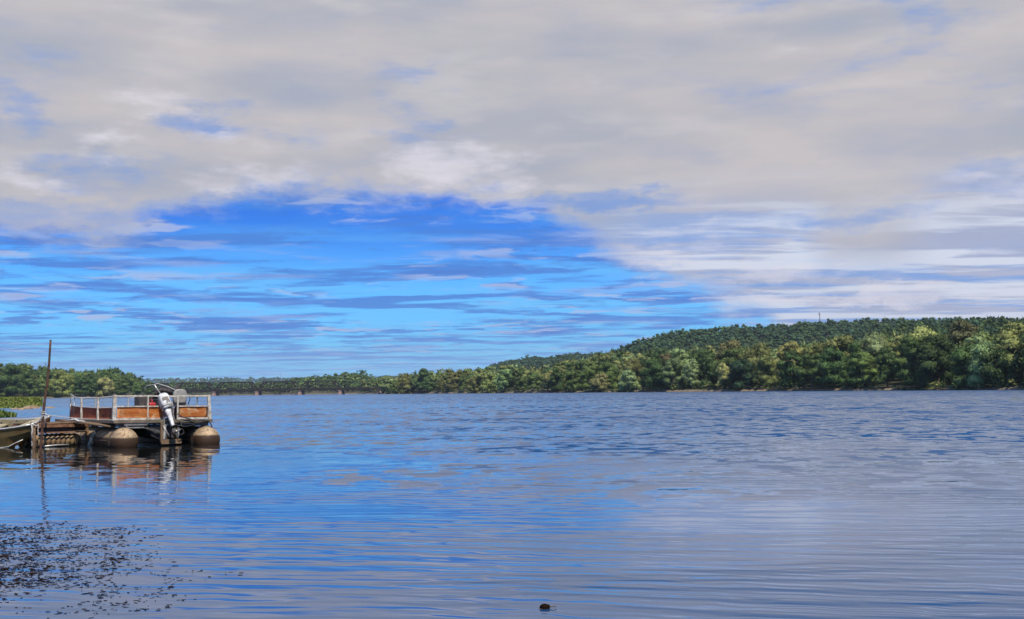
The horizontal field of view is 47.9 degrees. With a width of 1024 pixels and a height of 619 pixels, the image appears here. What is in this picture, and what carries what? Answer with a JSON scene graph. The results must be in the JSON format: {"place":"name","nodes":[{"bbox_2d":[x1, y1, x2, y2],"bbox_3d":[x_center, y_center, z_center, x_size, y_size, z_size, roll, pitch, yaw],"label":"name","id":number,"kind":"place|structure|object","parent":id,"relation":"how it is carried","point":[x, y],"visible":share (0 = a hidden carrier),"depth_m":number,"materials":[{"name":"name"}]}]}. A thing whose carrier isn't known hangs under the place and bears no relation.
{"place":"outdoors","nodes":[
{"label":"outdoors","id":0,"kind":"place"},
{"bbox_2d":[0,396,43,407],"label":"marsh grass","id":1,"kind":"structure","parent":0,"point":[15,402],"depth_m":136.58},
{"bbox_2d":[0,390,1023,618],"bbox_3d":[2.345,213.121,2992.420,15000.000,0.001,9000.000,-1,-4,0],"label":"water","id":2,"kind":"structure","parent":0,"point":[890,504],"depth_m":12.27,"materials":[{"name":"liquid"}]},
{"bbox_2d":[0,409,16,417],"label":"grass tuft","id":3,"kind":"object","parent":2,"relation":"on","point":[3,413],"visible":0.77,"depth_m":70.28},
{"bbox_2d":[0,416,51,447],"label":"jon boat","id":4,"kind":"object","parent":2,"relation":"on","point":[11,436],"visible":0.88,"depth_m":28.14,"materials":[{"name":"green paint"}]},
{"bbox_2d":[31,424,38,447],"bbox_3d":[-11.598,3.380,28.026,0.202,1.182,0.117,-1,-4,0],"label":"mooring post","id":5,"kind":"object","parent":2,"relation":"in","point":[33,442],"visible":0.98,"depth_m":28.02,"materials":[{"name":"wood"}]},
{"bbox_2d":[12,421,88,447],"bbox_3d":[-11.597,3.389,29.003,1.086,1.102,1.532,-3,-5,29],"label":"floating dock","id":6,"kind":"object","parent":2,"relation":"on","point":[61,438],"visible":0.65,"depth_m":28.75,"materials":[{"name":"wood"}]},
{"bbox_2d":[39,340,88,449],"bbox_3d":[-10.663,2.234,27.694,1.368,2.990,0.214,3,-5,-41],"label":"leaning pole","id":7,"kind":"object","parent":2,"relation":"in","point":[44,404],"visible":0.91,"depth_m":27.31,"materials":[{"name":"wood"}]},
{"bbox_2d":[87,430,96,445],"bbox_3d":[-10.556,3.274,28.949,0.270,0.505,0.122,-1,-4,0],"label":"log","id":8,"kind":"object","parent":2,"relation":"in","point":[90,442],"visible":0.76,"depth_m":28.91,"materials":[{"name":"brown wood"}]},
{"bbox_2d":[0,521,242,617],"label":"floating weed","id":9,"kind":"object","parent":2,"relation":"on","point":[6,555],"visible":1,"depth_m":8.66,"materials":[{"name":"plant"}]},
{"bbox_2d":[55,383,219,447],"bbox_3d":[-9.987,2.866,30.544,2.755,1.780,6.129,3,-6,-35],"label":"pontoon boat","id":10,"kind":"object","parent":2,"relation":"on","point":[133,429],"visible":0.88,"depth_m":28.78,"materials":[{"name":"metal"}]},
{"bbox_2d":[58,418,114,426],"bbox_3d":[-10.625,2.831,28.897,2.449,0.205,0.336,-4,-5,41],"label":"gangplank","id":11,"kind":"object","parent":10,"relation":"on","point":[74,420],"visible":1,"depth_m":28.83,"materials":[{"name":"wood"}]},
{"bbox_2d":[149,380,383,395],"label":"truss bridge","id":12,"kind":"structure","parent":2,"relation":"on","point":[258,391],"depth_m":1062.65,"materials":[{"name":"metal"}]},
{"bbox_2d":[538,604,556,608],"bbox_3d":[0.205,1.720,6.656,0.105,0.038,0.048,0,-4,-6],"label":"driftwood","id":13,"kind":"object","parent":2,"relation":"on","point":[545,606],"visible":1,"depth_m":6.64,"materials":[{"name":"wood"}]},
{"bbox_2d":[0,335,1023,397],"bbox_3d":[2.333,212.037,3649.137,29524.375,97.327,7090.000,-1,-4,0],"label":"hills","id":14,"kind":"structure","parent":0,"point":[896,382],"depth_m":570.37,"materials":[{"name":"plant"}]},
{"bbox_2d":[0,382,12,396],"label":"broadleaf tree","id":15,"kind":"object","parent":14,"relation":"on","point":[3,391],"visible":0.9,"depth_m":852.71,"materials":[{"name":"green plant"}]},
{"bbox_2d":[0,362,30,395],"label":"broadleaf tree","id":16,"kind":"object","parent":14,"relation":"on","point":[13,374],"visible":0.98,"depth_m":854.67,"materials":[{"name":"green plant"}]},
{"bbox_2d":[23,378,35,395],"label":"broadleaf tree","id":17,"kind":"object","parent":14,"relation":"on","point":[29,392],"visible":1,"depth_m":859.14,"materials":[{"name":"green plant"}]},
{"bbox_2d":[33,378,50,395],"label":"broadleaf tree","id":18,"kind":"object","parent":14,"relation":"on","point":[39,389],"visible":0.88,"depth_m":857.81,"materials":[{"name":"green plant"}]},
{"bbox_2d":[42,371,62,395],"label":"broadleaf tree","id":19,"kind":"object","parent":14,"relation":"on","point":[50,375],"visible":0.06,"depth_m":880.54,"materials":[{"name":"green plant"}]},
{"bbox_2d":[48,370,74,396],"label":"broadleaf tree","id":20,"kind":"object","parent":14,"relation":"on","point":[59,381],"visible":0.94,"depth_m":864.15,"materials":[{"name":"green plant"}]},
{"bbox_2d":[62,377,79,392],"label":"broadleaf tree","id":21,"kind":"object","parent":14,"relation":"on","point":[68,387],"visible":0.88,"depth_m":868.02,"materials":[{"name":"green plant"}]},
{"bbox_2d":[0,363,150,393],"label":"bank woods","id":22,"kind":"object","parent":14,"relation":"on","point":[40,372],"visible":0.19,"depth_m":975.54,"materials":[{"name":"plant"}]},
{"bbox_2d":[74,376,89,393],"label":"broadleaf tree","id":23,"kind":"object","parent":14,"relation":"on","point":[78,382],"visible":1,"depth_m":868.70,"materials":[{"name":"green plant"}]},
{"bbox_2d":[84,375,100,394],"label":"broadleaf tree","id":24,"kind":"object","parent":14,"relation":"on","point":[90,377],"visible":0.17,"depth_m":885.75,"materials":[{"name":"green plant"}]},
{"bbox_2d":[88,377,99,393],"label":"broadleaf tree","id":25,"kind":"object","parent":14,"relation":"on","point":[93,387],"visible":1,"depth_m":870.77,"materials":[{"name":"green plant"}]},
{"bbox_2d":[96,377,114,395],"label":"broadleaf tree","id":26,"kind":"object","parent":14,"relation":"on","point":[105,385],"visible":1,"depth_m":875.03,"materials":[{"name":"green plant"}]},
{"bbox_2d":[101,371,117,394],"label":"broadleaf tree","id":27,"kind":"object","parent":14,"relation":"on","point":[107,374],"visible":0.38,"depth_m":891.50,"materials":[{"name":"green plant"}]},
{"bbox_2d":[114,378,129,394],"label":"broadleaf tree","id":28,"kind":"object","parent":14,"relation":"on","point":[121,385],"visible":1,"depth_m":877.63,"materials":[{"name":"green plant"}]},
{"bbox_2d":[113,375,132,394],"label":"broadleaf tree","id":29,"kind":"object","parent":14,"relation":"on","point":[125,377],"visible":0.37,"depth_m":896.52,"materials":[{"name":"green plant"}]},
{"bbox_2d":[131,382,140,394],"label":"broadleaf tree","id":30,"kind":"object","parent":14,"relation":"on","point":[137,388],"visible":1,"depth_m":881.09,"materials":[{"name":"green plant"}]},
{"bbox_2d":[143,387,153,394],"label":"broadleaf tree","id":31,"kind":"object","parent":14,"relation":"on","point":[149,391],"visible":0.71,"depth_m":1085.71,"materials":[{"name":"green plant"}]},
{"bbox_2d":[147,370,379,393],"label":"bank woods","id":32,"kind":"object","parent":14,"relation":"on","point":[347,379],"visible":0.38,"depth_m":1329.75,"materials":[{"name":"plant"}]},
{"bbox_2d":[141,375,396,383],"bbox_3d":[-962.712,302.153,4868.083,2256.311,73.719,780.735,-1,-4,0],"label":"distant forest","id":33,"kind":"object","parent":14,"relation":"on","point":[225,379],"visible":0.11,"depth_m":4922.17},
{"bbox_2d":[378,377,390,393],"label":"broadleaf tree","id":34,"kind":"object","parent":14,"relation":"on","point":[386,381],"visible":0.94,"depth_m":982.58,"materials":[{"name":"green plant"}]},
{"bbox_2d":[389,380,399,393],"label":"broadleaf tree","id":35,"kind":"object","parent":14,"relation":"on","point":[392,385],"visible":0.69,"depth_m":963.69,"materials":[{"name":"green plant"}]},
{"bbox_2d":[395,375,414,393],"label":"broadleaf tree","id":36,"kind":"object","parent":14,"relation":"on","point":[403,384],"visible":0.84,"depth_m":934.38,"materials":[{"name":"green plant"}]},
{"bbox_2d":[413,375,423,392],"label":"broadleaf tree","id":37,"kind":"object","parent":14,"relation":"on","point":[417,379],"visible":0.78,"depth_m":909.75,"materials":[{"name":"green plant"}]},
{"bbox_2d":[415,368,433,391],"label":"broadleaf tree","id":38,"kind":"object","parent":14,"relation":"on","point":[423,373],"visible":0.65,"depth_m":903.87,"materials":[{"name":"green plant"}]},
{"bbox_2d":[421,378,436,390],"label":"broadleaf tree","id":39,"kind":"object","parent":14,"relation":"on","point":[428,384],"visible":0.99,"depth_m":890.80,"materials":[{"name":"green plant"}]},
{"bbox_2d":[436,377,444,391],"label":"broadleaf tree","id":40,"kind":"object","parent":14,"relation":"on","point":[439,383],"visible":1,"depth_m":866.48,"materials":[{"name":"green plant"}]},
{"bbox_2d":[445,372,458,390],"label":"broadleaf tree","id":41,"kind":"object","parent":14,"relation":"on","point":[452,376],"visible":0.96,"depth_m":848.44,"materials":[{"name":"green plant"}]},
{"bbox_2d":[360,363,558,391],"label":"bank woods","id":42,"kind":"object","parent":14,"relation":"on","point":[479,373],"visible":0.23,"depth_m":859.71,"materials":[{"name":"plant"}]},
{"bbox_2d":[459,375,466,389],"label":"broadleaf tree","id":43,"kind":"object","parent":14,"relation":"on","point":[462,380],"visible":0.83,"depth_m":823.91,"materials":[{"name":"green plant"}]},
{"bbox_2d":[464,375,480,391],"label":"broadleaf tree","id":44,"kind":"object","parent":14,"relation":"on","point":[473,381],"visible":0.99,"depth_m":797.92,"materials":[{"name":"green plant"}]},
{"bbox_2d":[478,372,497,392],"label":"broadleaf tree","id":45,"kind":"object","parent":14,"relation":"on","point":[487,383],"visible":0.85,"depth_m":771.25,"materials":[{"name":"green plant"}]},
{"bbox_2d":[493,368,514,391],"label":"broadleaf tree","id":46,"kind":"object","parent":14,"relation":"on","point":[501,382],"visible":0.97,"depth_m":747.12,"materials":[{"name":"green plant"}]},
{"bbox_2d":[514,370,527,390],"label":"broadleaf tree","id":47,"kind":"object","parent":14,"relation":"on","point":[520,382],"visible":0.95,"depth_m":720.26,"materials":[{"name":"green plant"}]},
{"bbox_2d":[526,371,540,391],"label":"broadleaf tree","id":48,"kind":"object","parent":14,"relation":"on","point":[532,378],"visible":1,"depth_m":702.49,"materials":[{"name":"green plant"}]},
{"bbox_2d":[484,351,605,370],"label":"hillside forest","id":49,"kind":"object","parent":14,"relation":"on","point":[532,361],"visible":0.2,"depth_m":1772.54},
{"bbox_2d":[539,368,550,389],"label":"broadleaf tree","id":50,"kind":"object","parent":14,"relation":"on","point":[546,370],"visible":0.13,"depth_m":690.76,"materials":[{"name":"green plant"}]},
{"bbox_2d":[540,370,562,391],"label":"broadleaf tree","id":51,"kind":"object","parent":14,"relation":"on","point":[547,377],"visible":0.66,"depth_m":675.22,"materials":[{"name":"green plant"}]},
{"bbox_2d":[549,368,564,392],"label":"broadleaf tree","id":52,"kind":"object","parent":14,"relation":"on","point":[556,380],"visible":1,"depth_m":669.75,"materials":[{"name":"green plant"}]},
{"bbox_2d":[553,365,566,386],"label":"broadleaf tree","id":53,"kind":"object","parent":14,"relation":"on","point":[561,368],"visible":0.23,"depth_m":682.06,"materials":[{"name":"green plant"}]},
{"bbox_2d":[563,362,582,391],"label":"broadleaf tree","id":54,"kind":"object","parent":14,"relation":"on","point":[573,383],"visible":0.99,"depth_m":652.43,"materials":[{"name":"green plant"}]},
{"bbox_2d":[575,361,588,389],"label":"broadleaf tree","id":55,"kind":"object","parent":14,"relation":"on","point":[579,363],"visible":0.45,"depth_m":655.31,"materials":[{"name":"green plant"}]},
{"bbox_2d":[580,366,595,391],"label":"broadleaf tree","id":56,"kind":"object","parent":14,"relation":"on","point":[587,373],"visible":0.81,"depth_m":633.24,"materials":[{"name":"green plant"}]},
{"bbox_2d":[581,359,595,384],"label":"broadleaf tree","id":57,"kind":"object","parent":14,"relation":"on","point":[587,362],"visible":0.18,"depth_m":672.72,"materials":[{"name":"green plant"}]},
{"bbox_2d":[589,372,610,391],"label":"broadleaf tree","id":58,"kind":"object","parent":14,"relation":"on","point":[600,381],"visible":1,"depth_m":623.64,"materials":[{"name":"green plant"}]},
{"bbox_2d":[588,362,620,388],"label":"broadleaf tree","id":59,"kind":"object","parent":14,"relation":"on","point":[610,369],"visible":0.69,"depth_m":635.71,"materials":[{"name":"green plant"}]},
{"bbox_2d":[618,369,641,391],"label":"broadleaf tree","id":60,"kind":"object","parent":14,"relation":"on","point":[627,380],"visible":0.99,"depth_m":592.97,"materials":[{"name":"green plant"}]},
{"bbox_2d":[623,358,644,389],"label":"broadleaf tree","id":61,"kind":"object","parent":14,"relation":"on","point":[634,365],"visible":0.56,"depth_m":602.13,"materials":[{"name":"green plant"}]},
{"bbox_2d":[637,358,645,386],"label":"broadleaf tree","id":62,"kind":"object","parent":14,"relation":"on","point":[641,360],"visible":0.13,"depth_m":616.29,"materials":[{"name":"green plant"}]},
{"bbox_2d":[638,357,664,389],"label":"broadleaf tree","id":63,"kind":"object","parent":14,"relation":"on","point":[651,374],"visible":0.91,"depth_m":570.97,"materials":[{"name":"green plant"}]},
{"bbox_2d":[652,352,665,362],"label":"broadleaf tree","id":64,"kind":"object","parent":14,"relation":"on","point":[656,354],"visible":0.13,"depth_m":597.30,"materials":[{"name":"green plant"}]},
{"bbox_2d":[656,352,671,388],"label":"broadleaf tree","id":65,"kind":"object","parent":14,"relation":"on","point":[665,357],"visible":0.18,"depth_m":580.09,"materials":[{"name":"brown plant"}]},
{"bbox_2d":[660,357,685,387],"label":"broadleaf tree","id":66,"kind":"object","parent":14,"relation":"on","point":[669,370],"visible":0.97,"depth_m":558.28,"materials":[{"name":"green plant"}]},
{"bbox_2d":[671,347,689,387],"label":"broadleaf tree","id":67,"kind":"object","parent":14,"relation":"on","point":[678,351],"visible":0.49,"depth_m":564.27,"materials":[{"name":"green plant"}]},
{"bbox_2d":[681,358,700,388],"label":"broadleaf tree","id":68,"kind":"object","parent":14,"relation":"on","point":[691,368],"visible":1,"depth_m":547.04,"materials":[{"name":"green plant"}]},
{"bbox_2d":[686,347,715,387],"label":"broadleaf tree","id":69,"kind":"object","parent":14,"relation":"on","point":[694,355],"visible":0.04,"depth_m":573.64,"materials":[{"name":"green plant"}]},
{"bbox_2d":[688,349,717,388],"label":"broadleaf tree","id":70,"kind":"object","parent":14,"relation":"on","point":[706,361],"visible":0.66,"depth_m":548.05,"materials":[{"name":"green plant"}]},
{"bbox_2d":[387,379,1023,393],"bbox_3d":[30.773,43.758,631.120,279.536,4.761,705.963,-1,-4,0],"label":"undergrowth","id":71,"kind":"object","parent":14,"relation":"on","point":[941,386],"visible":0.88,"depth_m":493.00,"materials":[{"name":"plant"}]},
{"bbox_2d":[715,363,729,388],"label":"broadleaf tree","id":72,"kind":"object","parent":14,"relation":"on","point":[723,369],"visible":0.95,"depth_m":521.34,"materials":[{"name":"green plant"}]},
{"bbox_2d":[714,339,740,383],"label":"broadleaf tree","id":73,"kind":"object","parent":14,"relation":"on","point":[731,344],"visible":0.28,"depth_m":549.36,"materials":[{"name":"green plant"}]},
{"bbox_2d":[711,345,750,386],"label":"broadleaf tree","id":74,"kind":"object","parent":14,"relation":"on","point":[730,354],"visible":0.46,"depth_m":525.00,"materials":[{"name":"green plant"}]},
{"bbox_2d":[726,359,755,389],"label":"broadleaf tree","id":75,"kind":"object","parent":14,"relation":"on","point":[742,368],"visible":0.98,"depth_m":509.16,"materials":[{"name":"green plant"}]},
{"bbox_2d":[734,341,779,386],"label":"broadleaf tree","id":76,"kind":"object","parent":14,"relation":"on","point":[754,354],"visible":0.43,"depth_m":516.10,"materials":[{"name":"green plant"}]},
{"bbox_2d":[752,355,777,386],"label":"broadleaf tree","id":77,"kind":"object","parent":14,"relation":"on","point":[766,363],"visible":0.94,"depth_m":498.43,"materials":[{"name":"green plant"}]},
{"bbox_2d":[551,326,1023,385],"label":"bank woods","id":78,"kind":"object","parent":14,"relation":"on","point":[619,358],"visible":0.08,"depth_m":663.34,"materials":[{"name":"plant"}]},
{"bbox_2d":[772,341,804,382],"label":"broadleaf tree","id":79,"kind":"object","parent":14,"relation":"on","point":[787,346],"visible":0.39,"depth_m":499.62,"materials":[{"name":"green plant"}]},
{"bbox_2d":[776,349,802,388],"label":"broadleaf tree","id":80,"kind":"object","parent":14,"relation":"on","point":[788,367],"visible":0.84,"depth_m":478.05,"materials":[{"name":"green plant"}]},
{"bbox_2d":[794,353,820,388],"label":"broadleaf tree","id":81,"kind":"object","parent":14,"relation":"on","point":[808,361],"visible":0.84,"depth_m":463.77,"materials":[{"name":"green plant"}]},
{"bbox_2d":[607,315,1023,354],"bbox_3d":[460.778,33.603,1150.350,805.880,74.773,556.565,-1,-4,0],"label":"hillside forest","id":82,"kind":"object","parent":14,"relation":"on","point":[773,335],"visible":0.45,"depth_m":1156.70,"materials":[{"name":"plant"}]},
{"bbox_2d":[801,342,830,385],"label":"broadleaf tree","id":83,"kind":"object","parent":14,"relation":"on","point":[812,349],"visible":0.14,"depth_m":494.67,"materials":[{"name":"green plant"}]},
{"bbox_2d":[812,345,836,386],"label":"broadleaf tree","id":84,"kind":"object","parent":14,"relation":"on","point":[820,351],"visible":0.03,"depth_m":476.00,"materials":[{"name":"green plant"}]},
{"bbox_2d":[813,346,849,388],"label":"broadleaf tree","id":85,"kind":"object","parent":14,"relation":"on","point":[830,363],"visible":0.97,"depth_m":450.28,"materials":[{"name":"green plant"}]},
{"bbox_2d":[821,333,855,385],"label":"broadleaf tree","id":86,"kind":"object","parent":14,"relation":"on","point":[841,343],"visible":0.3,"depth_m":472.41,"materials":[{"name":"green plant"}]},
{"bbox_2d":[835,341,873,386],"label":"broadleaf tree","id":87,"kind":"object","parent":14,"relation":"on","point":[855,347],"visible":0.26,"depth_m":451.18,"materials":[{"name":"green plant"}]},
{"bbox_2d":[848,352,878,386],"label":"broadleaf tree","id":88,"kind":"object","parent":14,"relation":"on","point":[866,360],"visible":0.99,"depth_m":437.10,"materials":[{"name":"green plant"}]},
{"bbox_2d":[858,331,896,385],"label":"broadleaf tree","id":89,"kind":"object","parent":14,"relation":"on","point":[873,343],"visible":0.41,"depth_m":445.98,"materials":[{"name":"green plant"}]},
{"bbox_2d":[874,346,897,386],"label":"broadleaf tree","id":90,"kind":"object","parent":14,"relation":"on","point":[886,355],"visible":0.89,"depth_m":424.80,"materials":[{"name":"green plant"}]},
{"bbox_2d":[893,332,915,369],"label":"broadleaf tree","id":91,"kind":"object","parent":14,"relation":"on","point":[897,345],"visible":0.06,"depth_m":440.81,"materials":[{"name":"green plant"}]},
{"bbox_2d":[890,335,926,381],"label":"broadleaf tree","id":92,"kind":"object","parent":14,"relation":"on","point":[898,363],"visible":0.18,"depth_m":418.79,"materials":[{"name":"green plant"}]},
{"bbox_2d":[896,339,928,389],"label":"broadleaf tree","id":93,"kind":"object","parent":14,"relation":"on","point":[909,372],"visible":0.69,"depth_m":403.00,"materials":[{"name":"green plant"}]},
{"bbox_2d":[901,325,939,374],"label":"broadleaf tree","id":94,"kind":"object","parent":14,"relation":"on","point":[921,331],"visible":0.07,"depth_m":432.29,"materials":[{"name":"green plant"}]},
{"bbox_2d":[927,380,940,389],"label":"bush","id":95,"kind":"object","parent":14,"relation":"on","point":[934,383],"visible":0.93,"depth_m":393.84,"materials":[{"name":"green plant"}]},
{"bbox_2d":[914,334,959,387],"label":"broadleaf tree","id":96,"kind":"object","parent":14,"relation":"on","point":[932,358],"visible":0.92,"depth_m":397.33,"materials":[{"name":"green plant"}]},
{"bbox_2d":[946,344,978,387],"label":"broadleaf tree","id":97,"kind":"object","parent":14,"relation":"on","point":[961,356],"visible":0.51,"depth_m":374.46,"materials":[{"name":"green plant"}]},
{"bbox_2d":[947,319,979,344],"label":"broadleaf tree","id":98,"kind":"object","parent":14,"relation":"on","point":[960,330],"visible":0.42,"depth_m":410.66,"materials":[{"name":"green plant"}]},
{"bbox_2d":[955,331,994,375],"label":"broadleaf tree","id":99,"kind":"object","parent":14,"relation":"on","point":[986,337],"visible":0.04,"depth_m":397.90,"materials":[{"name":"green plant"}]},
{"bbox_2d":[964,335,987,374],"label":"broadleaf tree","id":100,"kind":"object","parent":14,"relation":"on","point":[980,340],"visible":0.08,"depth_m":384.68,"materials":[{"name":"green plant"}]},
{"bbox_2d":[965,341,1010,387],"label":"broadleaf tree","id":101,"kind":"object","parent":14,"relation":"on","point":[975,378],"visible":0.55,"depth_m":360.92,"materials":[{"name":"green plant"}]},
{"bbox_2d":[978,343,1023,382],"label":"broadleaf tree","id":102,"kind":"object","parent":14,"relation":"on","point":[996,372],"visible":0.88,"depth_m":354.39,"materials":[{"name":"green plant"}]},
{"bbox_2d":[985,319,1023,385],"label":"broadleaf tree","id":103,"kind":"object","parent":14,"relation":"on","point":[1010,336],"visible":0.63,"depth_m":356.68,"materials":[{"name":"green plant"}]},
{"bbox_2d":[1018,333,1023,367],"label":"broadleaf tree","id":104,"kind":"object","parent":14,"relation":"on","point":[1021,341],"visible":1,"depth_m":347.86,"materials":[{"name":"green plant"}]},
{"bbox_2d":[0,0,1023,382],"label":"sky","id":105,"kind":"structure","parent":0,"point":[243,189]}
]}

